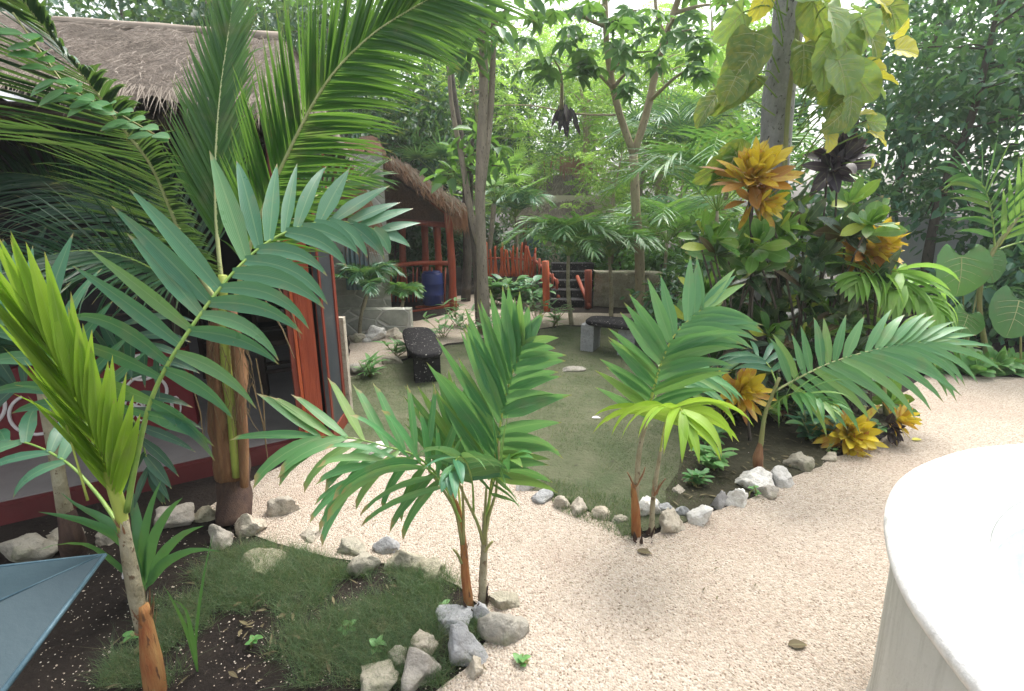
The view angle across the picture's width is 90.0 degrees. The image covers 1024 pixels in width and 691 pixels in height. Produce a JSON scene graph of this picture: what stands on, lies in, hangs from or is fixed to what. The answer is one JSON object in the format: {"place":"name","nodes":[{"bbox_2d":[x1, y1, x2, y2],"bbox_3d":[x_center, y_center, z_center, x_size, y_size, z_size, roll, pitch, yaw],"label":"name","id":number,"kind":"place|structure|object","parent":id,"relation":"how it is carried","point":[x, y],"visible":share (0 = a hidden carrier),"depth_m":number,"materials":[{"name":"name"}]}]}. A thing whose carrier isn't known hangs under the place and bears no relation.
{"place":"outdoors","nodes":[
{"label":"outdoors","id":0,"kind":"place"},
{"bbox_2d":[76,525,497,690],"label":"grass","id":1,"kind":"structure","parent":0,"point":[243,575],"depth_m":2.19,"materials":[{"name":"green plant"}]},
{"bbox_2d":[0,213,1023,690],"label":"ground","id":2,"kind":"structure","parent":0,"point":[86,635],"depth_m":2.20,"materials":[{"name":"soil"}]},
{"bbox_2d":[0,533,57,562],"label":"rock","id":3,"kind":"object","parent":2,"relation":"on","point":[27,547],"visible":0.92,"depth_m":2.53,"materials":[{"name":"stone"}]},
{"bbox_2d":[0,553,106,690],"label":"metal sheet","id":4,"kind":"object","parent":2,"relation":"on","point":[37,598],"visible":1,"depth_m":1.49,"materials":[{"name":"blue metal"}]},
{"bbox_2d":[0,227,201,557],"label":"slim palm","id":5,"kind":"object","parent":2,"relation":"on","point":[154,471],"visible":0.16,"depth_m":2.27,"materials":[{"name":"plant"}]},
{"bbox_2d":[46,0,197,24],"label":"tree","id":6,"kind":"object","parent":2,"relation":"on","point":[114,15],"visible":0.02,"depth_m":10.90,"materials":[{"name":"green plant"}]},
{"bbox_2d":[40,481,220,590],"bbox_3d":[-1.580,0.892,2.055,0.934,0.619,0.407,10,18,32],"label":"sprout","id":7,"kind":"object","parent":2,"relation":"on","point":[152,567],"visible":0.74,"depth_m":2.15,"materials":[{"name":"plant"}]},
{"bbox_2d":[154,502,194,528],"bbox_3d":[-1.873,0.952,2.843,0.201,0.114,0.163,0,15,0],"label":"rock","id":8,"kind":"object","parent":2,"relation":"on","point":[182,514],"visible":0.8,"depth_m":2.83,"materials":[{"name":"stone"}]},
{"bbox_2d":[164,536,212,671],"bbox_3d":[-1.147,0.955,1.854,0.101,0.597,0.169,11,19,36],"label":"sprout","id":9,"kind":"object","parent":2,"relation":"on","point":[191,637],"visible":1,"depth_m":1.86,"materials":[{"name":"plant"}]},
{"bbox_2d":[0,11,392,525],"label":"thatched house","id":10,"kind":"structure","parent":2,"relation":"on","point":[144,61],"depth_m":3.50,"materials":[{"name":"wood"}]},
{"bbox_2d":[251,287,290,395],"bbox_3d":[-2.077,-0.081,4.587,0.408,0.940,0.404,-8,17,-28],"label":"chair","id":11,"kind":"object","parent":10,"relation":"on","point":[276,338],"visible":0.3,"depth_m":4.49,"materials":[{"name":"brown wood"}]},
{"bbox_2d":[303,154,347,435],"bbox_3d":[-1.351,-0.352,3.718,0.048,2.155,0.398,-1,15,-3],"label":"door","id":12,"kind":"structure","parent":10,"relation":"in","point":[327,319],"depth_m":3.75,"materials":[{"name":"red wood"}]},
{"bbox_2d":[0,151,418,690],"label":"manila palm","id":13,"kind":"object","parent":2,"relation":"on","point":[71,385],"visible":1,"depth_m":1.65,"materials":[{"name":"green plant"}]},
{"bbox_2d":[75,0,361,136],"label":"tree","id":14,"kind":"object","parent":2,"relation":"on","point":[200,6],"visible":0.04,"depth_m":7.87,"materials":[{"name":"green plant"}]},
{"bbox_2d":[100,0,392,135],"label":"tree","id":15,"kind":"object","parent":2,"relation":"on","point":[185,13],"visible":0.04,"depth_m":10.21,"materials":[{"name":"green plant"}]},
{"bbox_2d":[0,0,535,526],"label":"coconut palm","id":16,"kind":"object","parent":2,"relation":"on","point":[292,138],"visible":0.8,"depth_m":2.30,"materials":[{"name":"green plant"}]},
{"bbox_2d":[0,12,169,141],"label":"leafy twig","id":17,"kind":"object","parent":16,"relation":"attached to","point":[87,101],"visible":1,"depth_m":1.71,"materials":[{"name":"plant"}]},
{"bbox_2d":[279,136,412,335],"bbox_3d":[-2.784,-1.841,7.987,1.754,2.822,3.420,-6,16,-21],"label":"stone hut","id":18,"kind":"object","parent":2,"relation":"on","point":[380,311],"visible":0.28,"depth_m":7.08,"materials":[{"name":"stone"}]},
{"bbox_2d":[256,0,464,170],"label":"tree","id":19,"kind":"object","parent":2,"relation":"on","point":[411,125],"visible":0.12,"depth_m":10.04,"materials":[{"name":"green plant"}]},
{"bbox_2d":[360,659,398,690],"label":"rock","id":20,"kind":"object","parent":2,"relation":"on","point":[386,671],"visible":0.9,"depth_m":1.87,"materials":[{"name":"stone"}]},
{"bbox_2d":[231,285,569,618],"bbox_3d":[-0.397,0.508,1.987,0.917,1.439,0.963,13,20,41],"label":"manila palm","id":21,"kind":"object","parent":2,"relation":"on","point":[459,435],"visible":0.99,"depth_m":2.01,"materials":[{"name":"green plant"}]},
{"bbox_2d":[355,52,477,270],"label":"tree","id":22,"kind":"object","parent":2,"relation":"on","point":[447,127],"visible":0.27,"depth_m":11.18,"materials":[{"name":"green plant"}]},
{"bbox_2d":[388,226,447,282],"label":"shrub","id":23,"kind":"object","parent":2,"relation":"on","point":[416,249],"visible":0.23,"depth_m":11.16,"materials":[{"name":"green plant"}]},
{"bbox_2d":[400,647,441,690],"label":"rock","id":24,"kind":"object","parent":2,"relation":"on","point":[419,663],"visible":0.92,"depth_m":1.88,"materials":[{"name":"stone"}]},
{"bbox_2d":[383,154,469,311],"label":"palapa","id":25,"kind":"structure","parent":2,"relation":"on","point":[438,209],"depth_m":8.66,"materials":[{"name":"brown plant"}]},
{"bbox_2d":[421,270,443,305],"bbox_3d":[-1.402,-1.018,9.045,0.395,0.585,0.395,0,15,0],"label":"barrel","id":26,"kind":"object","parent":25,"relation":"on","point":[432,282],"visible":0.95,"depth_m":8.90,"materials":[{"name":"blue plastic"}]},
{"bbox_2d":[386,115,508,255],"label":"fan palm","id":27,"kind":"object","parent":2,"relation":"on","point":[437,150],"visible":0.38,"depth_m":10.61,"materials":[{"name":"green plant"}]},
{"bbox_2d":[352,42,552,264],"bbox_3d":[-1.635,-5.569,14.856,5.626,6.480,4.444,-5,16,-19],"label":"tree","id":28,"kind":"object","parent":2,"relation":"on","point":[507,74],"visible":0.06,"depth_m":14.09,"materials":[{"name":"green plant"}]},
{"bbox_2d":[362,11,542,240],"bbox_3d":[-2.081,-6.149,14.880,6.047,7.596,5.610,-14,20,-42],"label":"tree","id":29,"kind":"object","parent":2,"relation":"on","point":[501,45],"visible":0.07,"depth_m":14.27,"materials":[{"name":"green plant"}]},
{"bbox_2d":[435,604,473,635],"bbox_3d":[-0.242,1.147,2.160,0.176,0.080,0.148,0,15,0],"label":"rock","id":30,"kind":"object","parent":2,"relation":"on","point":[454,617],"visible":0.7,"depth_m":2.14,"materials":[{"name":"grey stone"}]},
{"bbox_2d":[448,621,487,666],"bbox_3d":[-0.165,1.154,1.995,0.169,0.167,0.139,0,15,0],"label":"rock","id":31,"kind":"object","parent":2,"relation":"on","point":[462,643],"visible":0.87,"depth_m":1.96,"materials":[{"name":"grey stone"}]},
{"bbox_2d":[412,42,559,228],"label":"tree","id":32,"kind":"object","parent":2,"relation":"on","point":[511,97],"visible":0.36,"depth_m":12.75,"materials":[{"name":"green plant"}]},
{"bbox_2d":[441,210,531,280],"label":"shrub","id":33,"kind":"object","parent":2,"relation":"on","point":[458,242],"visible":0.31,"depth_m":12.07,"materials":[{"name":"green plant"}]},
{"bbox_2d":[447,138,548,276],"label":"fan palm","id":34,"kind":"object","parent":2,"relation":"on","point":[515,179],"visible":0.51,"depth_m":10.03,"materials":[{"name":"green plant"}]},
{"bbox_2d":[474,184,556,282],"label":"palm","id":35,"kind":"object","parent":2,"relation":"on","point":[519,198],"visible":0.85,"depth_m":10.66,"materials":[{"name":"plant"}]},
{"bbox_2d":[461,0,591,250],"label":"tree","id":36,"kind":"object","parent":2,"relation":"on","point":[516,55],"visible":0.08,"depth_m":18.62,"materials":[{"name":"green plant"}]},
{"bbox_2d":[468,61,607,234],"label":"tree","id":37,"kind":"object","parent":2,"relation":"on","point":[558,145],"visible":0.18,"depth_m":17.68,"materials":[{"name":"green plant"}]},
{"bbox_2d":[486,242,591,311],"bbox_3d":[0.538,-1.355,9.570,1.213,1.070,2.334,-10,18,-32],"label":"stick railing","id":38,"kind":"object","parent":2,"relation":"on","point":[529,269],"visible":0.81,"depth_m":10.01,"materials":[{"name":"red wood"}]},
{"bbox_2d":[528,238,591,281],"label":"shrub","id":39,"kind":"object","parent":2,"relation":"on","point":[543,254],"visible":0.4,"depth_m":11.19,"materials":[{"name":"green plant"}]},
{"bbox_2d":[511,156,615,270],"bbox_3d":[1.423,-3.885,14.985,2.990,3.149,4.039,0,15,0],"label":"hut","id":40,"kind":"object","parent":2,"relation":"on","point":[558,189],"visible":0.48,"depth_m":14.15,"materials":[{"name":"wood"}]},
{"bbox_2d":[550,262,593,306],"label":"stone steps","id":41,"kind":"structure","parent":2,"relation":"on","point":[558,270],"depth_m":9.60,"materials":[{"name":"stone"}]},
{"bbox_2d":[496,0,660,207],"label":"tree","id":42,"kind":"object","parent":2,"relation":"on","point":[565,87],"visible":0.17,"depth_m":15.90,"materials":[{"name":"green plant"}]},
{"bbox_2d":[527,16,654,211],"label":"tree","id":43,"kind":"object","parent":2,"relation":"on","point":[593,44],"visible":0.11,"depth_m":20.23,"materials":[{"name":"green plant"}]},
{"bbox_2d":[495,0,688,209],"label":"tree","id":44,"kind":"object","parent":2,"relation":"on","point":[596,103],"visible":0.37,"depth_m":13.82,"materials":[{"name":"green plant"}]},
{"bbox_2d":[549,120,664,268],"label":"tree","id":45,"kind":"object","parent":2,"relation":"on","point":[602,182],"visible":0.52,"depth_m":10.87,"materials":[{"name":"green plant"}]},
{"bbox_2d":[575,217,681,290],"bbox_3d":[2.366,-1.901,11.085,2.522,1.820,1.971,0,15,0],"label":"shrub","id":46,"kind":"object","parent":2,"relation":"on","point":[601,267],"visible":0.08,"depth_m":10.90,"materials":[{"name":"green plant"}]},
{"bbox_2d":[594,270,679,307],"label":"stone wall","id":47,"kind":"structure","parent":2,"relation":"on","point":[623,280],"depth_m":9.02,"materials":[{"name":"stone"}]},
{"bbox_2d":[577,91,703,204],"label":"fan palm","id":48,"kind":"object","parent":2,"relation":"on","point":[607,130],"visible":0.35,"depth_m":11.40,"materials":[{"name":"green plant"}]},
{"bbox_2d":[564,0,733,247],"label":"tree","id":49,"kind":"object","parent":2,"relation":"on","point":[657,189],"visible":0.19,"depth_m":11.71,"materials":[{"name":"green plant"}]},
{"bbox_2d":[613,234,689,270],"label":"shrub","id":50,"kind":"object","parent":2,"relation":"on","point":[655,258],"visible":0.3,"depth_m":9.53,"materials":[{"name":"green plant"}]},
{"bbox_2d":[572,41,752,250],"bbox_3d":[5.088,-6.390,16.854,5.549,7.038,5.132,-6,16,-21],"label":"tree","id":51,"kind":"object","parent":2,"relation":"on","point":[645,181],"visible":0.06,"depth_m":16.48,"materials":[{"name":"green plant"}]},
{"bbox_2d":[605,190,748,279],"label":"palm","id":52,"kind":"object","parent":2,"relation":"on","point":[677,212],"visible":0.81,"depth_m":8.32,"materials":[{"name":"plant"}]},
{"bbox_2d":[593,255,762,543],"bbox_3d":[0.898,0.317,2.599,1.032,1.496,0.785,-6,16,-20],"label":"manila palm","id":53,"kind":"object","parent":2,"relation":"on","point":[684,370],"visible":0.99,"depth_m":2.52,"materials":[{"name":"green plant"}]},
{"bbox_2d":[603,84,761,245],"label":"palm","id":54,"kind":"object","parent":2,"relation":"on","point":[669,118],"visible":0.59,"depth_m":9.74,"materials":[{"name":"plant"}]},
{"bbox_2d":[620,254,748,327],"bbox_3d":[2.337,-0.598,6.392,1.767,1.275,1.264,-6,16,-21],"label":"shrub","id":55,"kind":"object","parent":2,"relation":"on","point":[668,276],"visible":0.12,"depth_m":6.38,"materials":[{"name":"green plant"}]},
{"bbox_2d":[606,0,815,226],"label":"tree","id":56,"kind":"object","parent":2,"relation":"on","point":[759,24],"visible":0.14,"depth_m":13.58,"materials":[{"name":"green plant"}]},
{"bbox_2d":[638,54,806,242],"bbox_3d":[4.403,-3.680,10.655,2.932,4.994,3.240,-11,19,-36],"label":"tree","id":57,"kind":"object","parent":2,"relation":"on","point":[695,94],"visible":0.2,"depth_m":10.17,"materials":[{"name":"green plant"}]},
{"bbox_2d":[598,109,878,222],"bbox_3d":[2.731,-1.374,6.441,3.291,2.730,3.049,0,15,0],"label":"palm","id":58,"kind":"object","parent":2,"relation":"on","point":[694,167],"visible":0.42,"depth_m":5.96,"materials":[{"name":"plant"}]},
{"bbox_2d":[739,0,1013,238],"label":"tree","id":59,"kind":"object","parent":2,"relation":"on","point":[914,13],"visible":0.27,"depth_m":7.60,"materials":[{"name":"green plant"}]},
{"bbox_2d":[785,217,1022,300],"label":"boundary wall","id":60,"kind":"structure","parent":2,"relation":"on","point":[906,257],"depth_m":9.14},
{"bbox_2d":[841,0,1023,216],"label":"tree","id":61,"kind":"object","parent":2,"relation":"on","point":[921,170],"visible":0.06,"depth_m":9.35,"materials":[{"name":"green plant"}]},
{"bbox_2d":[850,0,1023,315],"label":"tree","id":62,"kind":"object","parent":2,"relation":"on","point":[941,200],"visible":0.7,"depth_m":7.23,"materials":[{"name":"green plant"}]},
{"bbox_2d":[886,0,1023,228],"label":"tree","id":63,"kind":"object","parent":2,"relation":"on","point":[964,112],"visible":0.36,"depth_m":7.48,"materials":[{"name":"green plant"}]},
{"bbox_2d":[916,209,1023,331],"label":"shrub","id":64,"kind":"object","parent":2,"relation":"on","point":[988,293],"visible":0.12,"depth_m":7.08,"materials":[{"name":"green plant"}]},
{"bbox_2d":[935,244,1006,347],"bbox_3d":[5.024,-0.421,5.549,1.234,1.351,0.439,-8,17,-28],"label":"elephant ear","id":65,"kind":"object","parent":2,"relation":"on","point":[976,266],"visible":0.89,"depth_m":5.33},
{"bbox_2d":[924,5,1023,213],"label":"tree","id":66,"kind":"object","parent":2,"relation":"on","point":[994,130],"visible":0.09,"depth_m":8.94,"materials":[{"name":"green plant"}]},
{"bbox_2d":[934,249,1023,345],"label":"shrub","id":67,"kind":"object","parent":2,"relation":"on","point":[1016,284],"visible":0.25,"depth_m":6.40,"materials":[{"name":"green plant"}]},
{"bbox_2d":[934,137,1023,353],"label":"manila palm","id":68,"kind":"object","parent":2,"relation":"on","point":[976,197],"visible":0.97,"depth_m":5.17,"materials":[{"name":"plant"}]},
{"bbox_2d":[975,342,1023,375],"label":"border plant","id":69,"kind":"object","parent":2,"relation":"on","point":[1005,358],"visible":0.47,"depth_m":5.33,"materials":[{"name":"green plant"}]},
{"bbox_2d":[989,285,1023,364],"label":"elephant ear","id":70,"kind":"object","parent":2,"relation":"on","point":[1006,311],"visible":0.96,"depth_m":5.07},
{"bbox_2d":[348,293,678,376],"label":"back path","id":71,"kind":"structure","parent":0,"point":[358,351],"depth_m":7.60,"materials":[{"name":"gravel"}]},
{"bbox_2d":[334,260,408,332],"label":"palm","id":72,"kind":"object","parent":71,"relation":"on","point":[368,277],"visible":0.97,"depth_m":6.77,"materials":[{"name":"plant"}]},
{"bbox_2d":[383,281,425,306],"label":"palm","id":73,"kind":"object","parent":71,"relation":"on","point":[401,289],"visible":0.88,"depth_m":7.49,"materials":[{"name":"plant"}]},
{"bbox_2d":[335,0,518,301],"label":"tree","id":74,"kind":"object","parent":71,"relation":"on","point":[466,275],"visible":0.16,"depth_m":9.38,"materials":[{"name":"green plant"}]},
{"bbox_2d":[419,117,532,322],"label":"sapling","id":75,"kind":"object","parent":71,"relation":"on","point":[440,180],"visible":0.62,"depth_m":7.00,"materials":[{"name":"green plant"}]},
{"bbox_2d":[423,0,568,334],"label":"tree","id":76,"kind":"object","parent":71,"relation":"on","point":[487,53],"visible":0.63,"depth_m":6.43,"materials":[{"name":"brown plant"}]},
{"bbox_2d":[497,210,638,325],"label":"palm","id":77,"kind":"object","parent":71,"relation":"on","point":[576,229],"visible":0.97,"depth_m":7.12,"materials":[{"name":"plant"}]},
{"bbox_2d":[557,218,667,315],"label":"palm","id":78,"kind":"object","parent":71,"relation":"on","point":[640,236],"visible":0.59,"depth_m":7.59,"materials":[{"name":"plant"}]},
{"bbox_2d":[494,0,750,314],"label":"tree","id":79,"kind":"object","parent":71,"relation":"on","point":[624,20],"visible":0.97,"depth_m":6.71,"materials":[{"name":"green plant"}]},
{"bbox_2d":[343,325,688,535],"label":"lawn","id":80,"kind":"structure","parent":0,"point":[584,467],"depth_m":4.12,"materials":[{"name":"green plant"}]},
{"bbox_2d":[402,327,441,382],"bbox_3d":[-0.983,0.087,5.605,0.361,0.330,1.224,-4,16,-15],"label":"stone bench","id":81,"kind":"object","parent":80,"relation":"on","point":[423,347],"visible":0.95,"depth_m":5.15,"materials":[{"name":"stone"}]},
{"bbox_2d":[580,316,665,354],"bbox_3d":[1.364,-0.096,6.154,1.030,0.400,0.428,7,17,25],"label":"stone bench","id":82,"kind":"object","parent":80,"relation":"on","point":[591,326],"visible":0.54,"depth_m":6.19,"materials":[{"name":"grey stone"}]},
{"bbox_2d":[21,0,1023,213],"label":"sky","id":83,"kind":"structure","parent":0,"point":[634,4],"materials":[{"name":"white"}]},
{"bbox_2d":[38,374,1023,690],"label":"gravel path","id":84,"kind":"structure","parent":0,"point":[985,412],"depth_m":2.50,"materials":[{"name":"beige gravel"}]},
{"bbox_2d":[234,513,267,537],"bbox_3d":[-1.424,0.956,2.784,0.176,0.134,0.133,0,15,0],"label":"rock","id":85,"kind":"object","parent":84,"relation":"on","point":[244,524],"visible":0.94,"depth_m":2.74,"materials":[{"name":"stone"}]},
{"bbox_2d":[266,495,300,516],"bbox_3d":[-1.319,0.915,2.951,0.182,0.125,0.115,-3,15,-10],"label":"rock","id":86,"kind":"object","parent":84,"relation":"on","point":[280,505],"visible":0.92,"depth_m":2.91,"materials":[{"name":"stone"}]},
{"bbox_2d":[477,612,529,645],"bbox_3d":[-0.036,1.141,2.094,0.218,0.132,0.126,0,15,0],"label":"rock","id":87,"kind":"object","parent":84,"relation":"on","point":[502,629],"visible":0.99,"depth_m":2.06,"materials":[{"name":"stone"}]},
{"bbox_2d":[659,508,685,533],"bbox_3d":[0.878,0.957,2.794,0.156,0.124,0.148,0,15,0],"label":"rock","id":88,"kind":"object","parent":84,"relation":"on","point":[670,521],"visible":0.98,"depth_m":2.77,"materials":[{"name":"stone"}]},
{"bbox_2d":[537,470,632,539],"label":"path edge grass","id":89,"kind":"structure","parent":0,"point":[590,501],"depth_m":3.00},
{"bbox_2d":[665,375,901,522],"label":"bed soil","id":90,"kind":"structure","parent":0,"point":[781,445],"depth_m":3.65,"materials":[{"name":"brown soil"}]},
{"bbox_2d":[106,396,915,690],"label":"leaf litter","id":91,"kind":"object","parent":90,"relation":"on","point":[232,673],"visible":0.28,"depth_m":2.23,"materials":[{"name":"plant"}]},
{"bbox_2d":[689,444,737,470],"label":"weed","id":92,"kind":"object","parent":90,"relation":"on","point":[709,458],"visible":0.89,"depth_m":3.37,"materials":[{"name":"green plant"}]},
{"bbox_2d":[717,367,776,440],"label":"croton shrub","id":93,"kind":"object","parent":90,"relation":"on","point":[747,385],"visible":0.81,"depth_m":3.66,"materials":[{"name":"yellow plant"}]},
{"bbox_2d":[674,181,824,422],"bbox_3d":[1.890,-0.189,4.317,1.554,2.441,1.318,0,15,0],"label":"croton shrub","id":94,"kind":"object","parent":90,"relation":"on","point":[723,249],"visible":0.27,"depth_m":4.03,"materials":[{"name":"green plant"}]},
{"bbox_2d":[702,136,804,418],"bbox_3d":[1.789,-0.461,4.019,0.683,2.211,0.616,-8,17,-27],"label":"croton shrub","id":95,"kind":"object","parent":90,"relation":"on","point":[756,175],"visible":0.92,"depth_m":3.75,"materials":[{"name":"yellow plant"}]},
{"bbox_2d":[735,467,774,492],"bbox_3d":[1.542,0.842,3.231,0.249,0.124,0.195,11,18,35],"label":"rock","id":96,"kind":"object","parent":90,"relation":"on","point":[759,476],"visible":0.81,"depth_m":3.21,"materials":[{"name":"white stone"}]},
{"bbox_2d":[754,0,802,379],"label":"tree","id":97,"kind":"object","parent":90,"relation":"on","point":[772,129],"visible":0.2,"depth_m":4.20,"materials":[{"name":"grey plant"}]},
{"bbox_2d":[692,0,918,334],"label":"climbing vine","id":98,"kind":"object","parent":97,"relation":"attached to","point":[836,73],"visible":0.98,"depth_m":3.84,"materials":[{"name":"green plant"}]},
{"bbox_2d":[722,176,907,422],"bbox_3d":[2.531,-0.193,4.336,1.578,2.395,1.366,2,15,9],"label":"croton shrub","id":99,"kind":"object","parent":90,"relation":"on","point":[806,291],"visible":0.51,"depth_m":3.99,"materials":[{"name":"green plant"}]},
{"bbox_2d":[785,404,854,441],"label":"weed","id":100,"kind":"object","parent":90,"relation":"on","point":[804,428],"visible":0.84,"depth_m":3.81,"materials":[{"name":"plant"}]},
{"bbox_2d":[801,132,880,395],"bbox_3d":[2.567,-0.596,4.246,0.507,2.358,0.446,13,20,39],"label":"croton shrub","id":101,"kind":"object","parent":90,"relation":"on","point":[838,173],"visible":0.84,"depth_m":4.02,"materials":[{"name":"black plant"}]},
{"bbox_2d":[798,403,888,457],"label":"croton shrub","id":102,"kind":"object","parent":90,"relation":"on","point":[855,442],"visible":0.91,"depth_m":3.65,"materials":[{"name":"yellow plant"}]},
{"bbox_2d":[792,195,919,418],"bbox_3d":[3.053,-0.131,4.454,1.552,2.246,1.023,-8,17,-28],"label":"croton shrub","id":103,"kind":"object","parent":90,"relation":"on","point":[832,228],"visible":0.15,"depth_m":3.99,"materials":[{"name":"green plant"}]},
{"bbox_2d":[712,309,1002,467],"bbox_3d":[2.083,0.318,3.283,1.477,1.101,0.922,0,15,0],"label":"manila palm","id":104,"kind":"object","parent":90,"relation":"on","point":[899,358],"visible":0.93,"depth_m":3.08,"materials":[{"name":"green plant"}]},
{"bbox_2d":[835,216,909,413],"bbox_3d":[2.794,-0.237,4.154,0.607,1.712,0.617,0,15,0],"label":"croton shrub","id":105,"kind":"object","parent":90,"relation":"on","point":[879,253],"visible":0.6,"depth_m":3.92,"materials":[{"name":"yellow plant"}]},
{"bbox_2d":[815,247,962,415],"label":"manila palm","id":106,"kind":"object","parent":90,"relation":"on","point":[910,296],"visible":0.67,"depth_m":3.83,"materials":[{"name":"plant"}]},
{"bbox_2d":[875,399,921,445],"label":"croton shrub","id":107,"kind":"object","parent":90,"relation":"on","point":[893,432],"visible":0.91,"depth_m":3.75,"materials":[{"name":"yellow plant"}]},
{"bbox_2d":[866,444,1023,690],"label":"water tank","id":108,"kind":"object","parent":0,"point":[952,617],"visible":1,"depth_m":1.39,"materials":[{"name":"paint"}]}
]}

